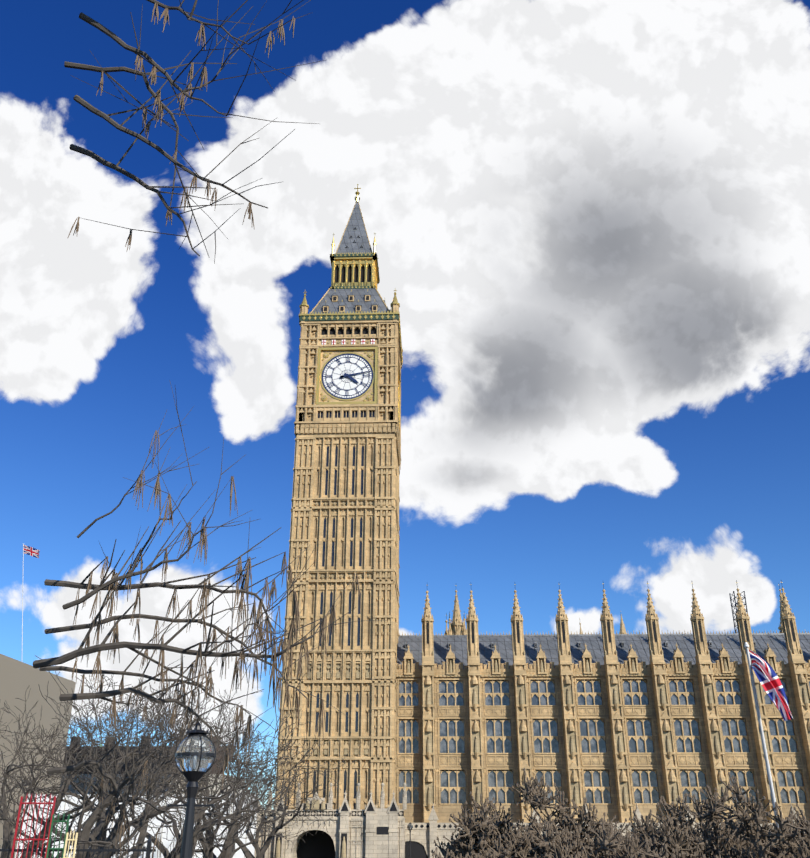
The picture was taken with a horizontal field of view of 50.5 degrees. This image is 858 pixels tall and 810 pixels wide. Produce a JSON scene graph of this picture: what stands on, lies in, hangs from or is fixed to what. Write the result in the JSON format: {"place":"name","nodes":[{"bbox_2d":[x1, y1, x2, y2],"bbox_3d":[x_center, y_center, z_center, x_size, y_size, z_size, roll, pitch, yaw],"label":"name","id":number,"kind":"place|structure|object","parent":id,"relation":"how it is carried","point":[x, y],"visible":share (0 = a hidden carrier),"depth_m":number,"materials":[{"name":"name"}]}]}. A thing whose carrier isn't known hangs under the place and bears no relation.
{"place":"outdoors","nodes":[
{"label":"outdoors","id":0,"kind":"place"},
{"bbox_2d":[0,654,266,857],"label":"building","id":1,"kind":"structure","parent":0,"point":[17,678],"depth_m":126.94,"materials":[{"name":"white stone"}]},
{"bbox_2d":[0,0,809,808],"label":"sky","id":2,"kind":"structure","parent":0,"point":[588,220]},
{"label":"ground","id":3,"kind":"structure","parent":0,"visible":0},
{"bbox_2d":[22,544,23,645],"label":"flag pole","id":4,"kind":"object","parent":3,"relation":"on","point":[22,603],"visible":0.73,"depth_m":296.43,"materials":[{"name":"grey metal"}]},
{"bbox_2d":[24,545,39,557],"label":"flag","id":5,"kind":"object","parent":4,"relation":"attached to","point":[31,551],"visible":1,"depth_m":296.23,"materials":[{"name":"multicoloured fabric"}]},
{"bbox_2d":[0,656,355,857],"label":"bare trees","id":6,"kind":"object","parent":3,"relation":"on","point":[95,837],"visible":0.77,"depth_m":42.61,"materials":[{"name":"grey plant"}]},
{"bbox_2d":[273,184,402,808],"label":"clock tower","id":7,"kind":"structure","parent":3,"relation":"on","point":[345,499],"depth_m":104.85,"materials":[{"name":"stone"}]},
{"bbox_2d":[225,772,799,857],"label":"stone wall","id":8,"kind":"structure","parent":3,"relation":"on","point":[370,830],"depth_m":87.60,"materials":[{"name":"grey stone"}]},
{"bbox_2d":[395,580,809,822],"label":"palace range","id":9,"kind":"structure","parent":3,"relation":"on","point":[609,722],"depth_m":99.21,"materials":[{"name":"stone"}]},
{"bbox_2d":[445,585,783,634],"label":"rooftop turrets","id":10,"kind":"object","parent":9,"relation":"on","point":[456,625],"visible":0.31,"depth_m":124.33,"materials":[{"name":"stone"}]},
{"bbox_2d":[729,591,747,632],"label":"scaffolding","id":11,"kind":"object","parent":9,"relation":"on","point":[743,597],"visible":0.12,"depth_m":262.79,"materials":[{"name":"grey metal"}]},
{"bbox_2d":[431,768,809,857],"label":"bushes","id":12,"kind":"object","parent":3,"relation":"on","point":[480,834],"visible":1,"depth_m":32.02,"materials":[{"name":"brown plant"}]},
{"bbox_2d":[744,642,778,827],"bbox_3d":[15.674,15.908,36.414,0.203,12.483,6.312,-10,-26,21],"label":"flagpole","id":13,"kind":"object","parent":3,"relation":"on","point":[746,645],"visible":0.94,"depth_m":36.32,"materials":[{"name":"white metal"}]},
{"bbox_2d":[749,650,792,721],"bbox_3d":[15.243,10.744,35.919,1.374,2.911,0.685,-1,-24,2],"label":"union flag","id":14,"kind":"object","parent":13,"relation":"attached to","point":[767,677],"visible":1,"depth_m":35.76,"materials":[{"name":"multicoloured fabric"}]},
{"bbox_3d":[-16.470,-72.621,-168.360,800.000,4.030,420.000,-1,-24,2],"label":"street level","id":15,"kind":"object","parent":3,"relation":"on","visible":0},
{"bbox_2d":[11,793,77,857],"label":"painted railings","id":16,"kind":"object","parent":15,"relation":"on","point":[66,839],"visible":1,"depth_m":23.87,"materials":[{"name":"red metal"}]},
{"bbox_2d":[0,837,155,857],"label":"yard railings","id":17,"kind":"object","parent":15,"relation":"on","point":[148,850],"visible":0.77,"depth_m":23.81,"materials":[{"name":"metal"}]},
{"bbox_2d":[33,0,387,836],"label":"tree branches","id":18,"kind":"object","parent":15,"relation":"on","point":[49,664],"visible":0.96,"depth_m":9.88,"materials":[{"name":"brown plant"}]},
{"bbox_2d":[68,2,360,857],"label":"seed pods","id":19,"kind":"object","parent":18,"relation":"attached to","point":[266,642],"visible":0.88,"depth_m":10.17,"materials":[{"name":"brown plant"}]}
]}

